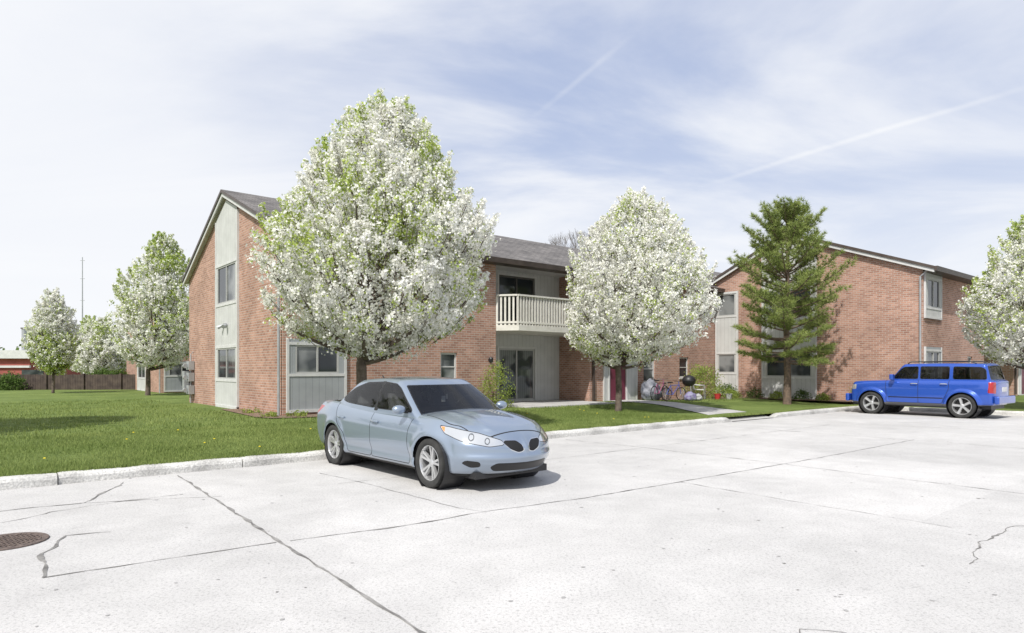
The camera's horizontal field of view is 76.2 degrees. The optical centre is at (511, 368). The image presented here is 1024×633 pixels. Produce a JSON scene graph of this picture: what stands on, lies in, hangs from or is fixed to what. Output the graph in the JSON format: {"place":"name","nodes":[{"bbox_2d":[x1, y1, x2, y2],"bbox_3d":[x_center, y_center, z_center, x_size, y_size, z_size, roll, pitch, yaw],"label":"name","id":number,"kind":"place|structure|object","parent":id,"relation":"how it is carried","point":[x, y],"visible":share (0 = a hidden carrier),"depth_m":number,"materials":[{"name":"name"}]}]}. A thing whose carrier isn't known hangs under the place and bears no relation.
{"place":"outdoors","nodes":[
{"label":"outdoors","id":0,"kind":"place"},
{"bbox_2d":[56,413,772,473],"bbox_3d":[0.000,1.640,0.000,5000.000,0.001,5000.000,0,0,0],"label":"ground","id":1,"kind":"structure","parent":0,"point":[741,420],"depth_m":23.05,"materials":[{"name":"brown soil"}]},
{"bbox_2d":[0,410,1023,632],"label":"parking lot","id":2,"kind":"structure","parent":1,"relation":"on","point":[857,521],"depth_m":5.98,"materials":[{"name":"concrete"}]},
{"bbox_2d":[0,532,49,550],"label":"manhole cover","id":3,"kind":"object","parent":2,"relation":"on","point":[8,541],"visible":1,"depth_m":6.00,"materials":[{"name":"metal"}]},
{"bbox_2d":[317,375,549,489],"bbox_3d":[-1.374,0.863,10.307,2.070,1.512,4.874,0,0,-41],"label":"parked sedan car","id":4,"kind":"object","parent":2,"relation":"on","point":[441,432],"visible":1,"depth_m":9.16,"materials":[{"name":"blue paint"}]},
{"bbox_2d":[0,406,1023,489],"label":"kerb","id":5,"kind":"structure","parent":2,"relation":"on","point":[31,480],"depth_m":10.48,"materials":[{"name":"concrete"}]},
{"bbox_2d":[846,361,1014,418],"bbox_3d":[14.279,0.681,22.568,2.200,1.901,4.690,0,0,-38],"label":"parked suv","id":6,"kind":"object","parent":2,"relation":"on","point":[973,389],"visible":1,"depth_m":21.53,"materials":[{"name":"blue paint"}]},
{"bbox_2d":[713,245,1017,402],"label":"wing walls","id":7,"kind":"structure","parent":1,"relation":"on","point":[873,333],"depth_m":26.94,"materials":[{"name":"red brick"}]},
{"bbox_2d":[712,236,933,281],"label":"wing roof","id":8,"kind":"structure","parent":7,"relation":"on","point":[864,251],"depth_m":26.43,"materials":[{"name":"grey"}]},
{"bbox_2d":[712,238,1023,398],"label":"wing siding and trim","id":9,"kind":"object","parent":7,"relation":"attached to","point":[726,335],"visible":0.49,"depth_m":29.37,"materials":[{"name":"white paint"}]},
{"bbox_2d":[718,278,1023,393],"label":"wing windows and doors","id":10,"kind":"structure","parent":7,"relation":"attached to","point":[726,363],"depth_m":29.55,"materials":[{"name":"glass"}]},
{"bbox_2d":[0,390,1023,476],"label":"lawn","id":11,"kind":"structure","parent":0,"point":[44,431],"depth_m":15.81,"materials":[{"name":"green plant"}]},
{"bbox_2d":[0,371,27,390],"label":"evergreen bush","id":12,"kind":"object","parent":11,"relation":"on","point":[10,383],"visible":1,"depth_m":40.82,"materials":[{"name":"green plant"}]},
{"bbox_2d":[20,287,82,392],"bbox_3d":[-25.289,-1.551,36.017,2.724,6.061,3.014,0,0,0],"label":"flowering pear tree","id":13,"kind":"object","parent":11,"relation":"on","point":[50,346],"visible":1,"depth_m":35.51,"materials":[{"name":"white plant"}]},
{"bbox_2d":[0,328,126,374],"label":"commercial building","id":14,"kind":"structure","parent":11,"relation":"on","point":[17,361],"depth_m":60.00,"materials":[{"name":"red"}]},
{"bbox_2d":[0,373,134,389],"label":"wooden fence","id":15,"kind":"object","parent":11,"relation":"on","point":[85,381],"visible":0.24,"depth_m":42.00,"materials":[{"name":"brown wood"}]},
{"bbox_2d":[80,257,84,319],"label":"radio mast","id":16,"kind":"object","parent":11,"relation":"on","point":[82,278],"visible":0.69,"depth_m":89.95,"materials":[{"name":"grey metal"}]},
{"bbox_2d":[70,315,118,373],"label":"flowering pear tree","id":17,"kind":"object","parent":11,"relation":"on","point":[83,322],"visible":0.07,"depth_m":51.64,"materials":[{"name":"white plant"}]},
{"bbox_2d":[72,315,126,374],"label":"flowering pear tree","id":18,"kind":"object","parent":11,"relation":"on","point":[89,358],"visible":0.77,"depth_m":46.09,"materials":[{"name":"white plant"}]},
{"bbox_2d":[87,367,112,374],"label":"evergreen bush","id":19,"kind":"object","parent":11,"relation":"on","point":[103,371],"visible":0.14,"depth_m":43.92,"materials":[{"name":"green plant"}]},
{"bbox_2d":[106,367,128,374],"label":"evergreen bush","id":20,"kind":"object","parent":11,"relation":"on","point":[119,371],"visible":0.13,"depth_m":43.03,"materials":[{"name":"green plant"}]},
{"bbox_2d":[104,231,189,394],"bbox_3d":[-17.620,-2.752,32.961,4.930,8.463,4.735,0,0,0],"label":"flowering pear tree","id":21,"kind":"object","parent":11,"relation":"on","point":[156,280],"visible":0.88,"depth_m":32.06,"materials":[{"name":"white plant"}]},
{"bbox_2d":[127,318,188,392],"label":"side walls","id":22,"kind":"structure","parent":11,"relation":"on","point":[154,374],"depth_m":37.67,"materials":[{"name":"brick"}]},
{"bbox_2d":[123,304,185,392],"bbox_3d":[-17.972,-1.513,44.089,12.720,6.070,11.430,0,0,-40],"label":"side siding and trim","id":23,"kind":"object","parent":22,"relation":"attached to","point":[172,383],"visible":0.11,"depth_m":36.59,"materials":[{"name":"grey metal"}]},
{"bbox_2d":[138,326,188,377],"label":"side windows and doors","id":24,"kind":"structure","parent":23,"relation":"on","point":[176,371],"depth_m":36.79,"materials":[{"name":"grey glass"}]},
{"bbox_2d":[244,88,500,385],"bbox_3d":[-2.857,-2.330,14.484,5.263,7.739,5.314,0,0,0],"label":"flowering pear tree","id":25,"kind":"object","parent":11,"relation":"on","point":[381,176],"visible":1,"depth_m":13.30,"materials":[{"name":"white plant"}]},
{"bbox_2d":[189,199,714,414],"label":"walls","id":26,"kind":"structure","parent":11,"relation":"on","point":[472,344],"depth_m":22.87,"materials":[{"name":"brick"}]},
{"bbox_2d":[182,352,193,402],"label":"utility meters","id":27,"kind":"object","parent":26,"relation":"attached to","point":[187,379],"visible":1,"depth_m":25.58,"materials":[{"name":"grey metal"}]},
{"bbox_2d":[182,189,720,287],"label":"roof","id":28,"kind":"structure","parent":26,"relation":"on","point":[523,250],"depth_m":25.38,"materials":[{"name":"grey"}]},
{"bbox_2d":[217,246,686,400],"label":"windows and doors","id":29,"kind":"structure","parent":26,"relation":"attached to","point":[312,359],"depth_m":25.88,"materials":[{"name":"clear glass"}]},
{"bbox_2d":[183,194,724,414],"bbox_3d":[3.570,-2.224,33.004,34.500,7.587,11.370,0,0,-40],"label":"siding and trim","id":30,"kind":"object","parent":26,"relation":"attached to","point":[310,392],"visible":0.41,"depth_m":22.77,"materials":[{"name":"grey metal"}]},
{"bbox_2d":[217,323,226,328],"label":"floodlights","id":31,"kind":"object","parent":30,"relation":"attached to","point":[223,325],"visible":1,"depth_m":22.22,"materials":[{"name":"grey metal"}]},
{"bbox_2d":[496,294,597,336],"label":"balcony","id":32,"kind":"structure","parent":26,"relation":"attached to","point":[543,329],"depth_m":23.80,"materials":[{"name":"white wood"}]},
{"bbox_2d":[222,396,851,417],"bbox_3d":[2.904,1.308,23.492,23.863,0.001,8.260,0,0,-29],"label":"mulch bed","id":33,"kind":"object","parent":11,"relation":"on","point":[256,414],"visible":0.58,"depth_m":20.11,"materials":[{"name":"brown soil"}]},
{"bbox_2d":[241,407,263,412],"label":"ground cover","id":34,"kind":"object","parent":33,"relation":"on","point":[251,411],"visible":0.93,"depth_m":19.48,"materials":[{"name":"green plant"}]},
{"bbox_2d":[259,411,277,417],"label":"ground cover","id":35,"kind":"object","parent":33,"relation":"on","point":[272,414],"visible":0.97,"depth_m":17.86,"materials":[{"name":"green plant"}]},
{"bbox_2d":[285,410,307,416],"bbox_3d":[-5.962,1.219,18.111,0.623,0.236,0.580,0,0,0],"label":"ground cover","id":36,"kind":"object","parent":33,"relation":"on","point":[301,413],"visible":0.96,"depth_m":18.07,"materials":[{"name":"green plant"}]},
{"bbox_2d":[477,359,515,407],"bbox_3d":[-0.566,0.509,22.387,1.415,1.708,1.435,0,0,0],"label":"leafy shrub","id":37,"kind":"object","parent":33,"relation":"on","point":[496,378],"visible":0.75,"depth_m":22.33,"materials":[{"name":"green plant"}]},
{"bbox_2d":[640,378,662,399],"bbox_3d":[5.933,0.857,27.797,0.881,0.926,0.753,0,0,0],"label":"covered chair","id":38,"kind":"object","parent":33,"relation":"on","point":[647,386],"visible":0.78,"depth_m":27.59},
{"bbox_2d":[650,378,668,399],"bbox_3d":[6.231,0.863,27.564,0.515,0.928,1.528,0,0,42],"label":"bicycle","id":39,"kind":"object","parent":33,"relation":"on","point":[658,391],"visible":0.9,"depth_m":27.43,"materials":[{"name":"red metal"}]},
{"bbox_2d":[662,383,668,398],"bbox_3d":[6.655,0.938,28.306,0.429,0.773,1.274,0,0,27],"label":"bicycle","id":40,"kind":"object","parent":33,"relation":"on","point":[665,391],"visible":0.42,"depth_m":28.18,"materials":[{"name":"black metal"}]},
{"bbox_2d":[682,375,695,396],"bbox_3d":[7.635,0.786,28.210,0.594,1.053,0.594,0,0,5],"label":"barbecue grill","id":41,"kind":"object","parent":33,"relation":"on","point":[689,380],"visible":0.95,"depth_m":28.02,"materials":[{"name":"black metal"}]},
{"bbox_2d":[692,384,705,398],"bbox_3d":[8.121,0.835,28.539,0.624,0.955,0.548,0,0,22],"label":"garden chair","id":42,"kind":"object","parent":33,"relation":"on","point":[693,388],"visible":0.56,"depth_m":28.35,"materials":[{"name":"grey metal"}]},
{"bbox_2d":[681,362,724,398],"bbox_3d":[8.599,0.484,29.545,2.095,1.769,1.939,0,0,0],"label":"leafy shrub","id":43,"kind":"object","parent":33,"relation":"on","point":[701,372],"visible":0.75,"depth_m":29.39,"materials":[{"name":"green plant"}]},
{"bbox_2d":[717,383,739,396],"bbox_3d":[10.143,0.990,30.626,1.181,0.748,1.178,0,0,0],"label":"leafy shrub","id":44,"kind":"object","parent":33,"relation":"on","point":[729,386],"visible":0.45,"depth_m":30.53,"materials":[{"name":"green plant"}]},
{"bbox_2d":[722,389,741,398],"bbox_3d":[9.952,1.113,29.523,0.926,0.501,0.894,0,0,39],"label":"garden plant","id":45,"kind":"object","parent":33,"relation":"on","point":[735,395],"visible":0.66,"depth_m":29.34,"materials":[{"name":"green plant"}]},
{"bbox_2d":[744,386,764,397],"bbox_3d":[11.042,1.069,29.769,0.891,0.584,0.943,0,0,0],"label":"garden plant","id":46,"kind":"object","parent":33,"relation":"on","point":[755,394],"visible":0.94,"depth_m":29.66,"materials":[{"name":"green plant"}]},
{"bbox_2d":[768,390,782,399],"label":"garden plant","id":47,"kind":"object","parent":33,"relation":"on","point":[779,395],"visible":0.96,"depth_m":28.79,"materials":[{"name":"green plant"}]},
{"bbox_2d":[791,388,812,400],"bbox_3d":[12.474,1.084,28.247,0.872,0.560,0.882,0,0,0],"label":"garden plant","id":48,"kind":"object","parent":33,"relation":"on","point":[805,393],"visible":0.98,"depth_m":28.10,"materials":[{"name":"green plant"}]},
{"bbox_2d":[815,392,830,401],"bbox_3d":[13.028,1.152,27.368,0.629,0.420,0.678,0,0,0],"label":"garden plant","id":49,"kind":"object","parent":33,"relation":"on","point":[823,395],"visible":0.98,"depth_m":27.25,"materials":[{"name":"green plant"}]},
{"bbox_2d":[548,230,608,249],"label":"bare tree","id":50,"kind":"object","parent":11,"relation":"on","point":[565,242],"visible":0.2,"depth_m":51.38,"materials":[{"name":"grey plant"}]},
{"bbox_2d":[562,186,723,410],"bbox_3d":[4.179,-2.229,20.988,4.969,7.538,5.143,0,0,0],"label":"flowering pear tree","id":51,"kind":"object","parent":11,"relation":"on","point":[627,340],"visible":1,"depth_m":20.12,"materials":[{"name":"white plant"}]},
{"bbox_2d":[661,381,685,400],"bbox_3d":[6.782,0.913,27.371,1.358,0.825,0.458,0,0,-28],"label":"bicycle","id":52,"kind":"object","parent":11,"relation":"on","point":[672,393],"visible":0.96,"depth_m":27.30,"materials":[{"name":"blue metal"}]},
{"bbox_2d":[683,391,696,400],"bbox_3d":[7.400,1.122,27.110,0.555,0.395,0.431,0,0,0],"label":"storage bag","id":53,"kind":"object","parent":11,"relation":"on","point":[690,396],"visible":0.99,"depth_m":26.97,"materials":[{"name":"purple plastic"}]},
{"bbox_2d":[610,400,772,420],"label":"walkway","id":54,"kind":"structure","parent":11,"relation":"on","point":[702,409],"depth_m":22.28,"materials":[{"name":"concrete"}]},
{"bbox_2d":[696,394,702,400],"bbox_3d":[7.764,1.168,27.283,0.379,0.304,0.273,0,0,0],"label":"storage bag","id":55,"kind":"object","parent":11,"relation":"on","point":[699,397],"visible":0.78,"depth_m":27.17,"materials":[{"name":"white plastic"}]},
{"bbox_2d":[712,386,723,398],"bbox_3d":[8.948,0.997,28.348,0.520,0.646,0.564,0,0,16],"label":"plant pot","id":56,"kind":"object","parent":11,"relation":"on","point":[717,395],"visible":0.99,"depth_m":28.30,"materials":[{"name":"red plastic"}]},
{"bbox_2d":[724,385,733,398],"bbox_3d":[9.420,0.992,28.396,0.489,0.657,0.523,0,0,0],"label":"plant pot","id":57,"kind":"object","parent":11,"relation":"on","point":[728,395],"visible":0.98,"depth_m":28.32,"materials":[{"name":"white ceramic"}]},
{"bbox_2d":[726,195,859,404],"bbox_3d":[11.086,-2.740,26.078,4.972,8.406,5.073,0,0,0],"label":"pine tree","id":58,"kind":"object","parent":11,"relation":"on","point":[790,213],"visible":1,"depth_m":25.39,"materials":[{"name":"green plant"}]},
{"bbox_2d":[955,214,1023,368],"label":"flowering pear tree","id":59,"kind":"object","parent":11,"relation":"on","point":[1010,274],"visible":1,"depth_m":22.96,"materials":[{"name":"white plant"}]},
{"bbox_2d":[0,0,1023,349],"label":"sky","id":60,"kind":"structure","parent":0,"point":[123,122],"materials":[{"name":"blue"}]},
{"bbox_2d":[507,400,614,407],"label":"patio","id":61,"kind":"structure","parent":0,"point":[539,404],"depth_m":24.54,"materials":[{"name":"concrete"}]}
]}

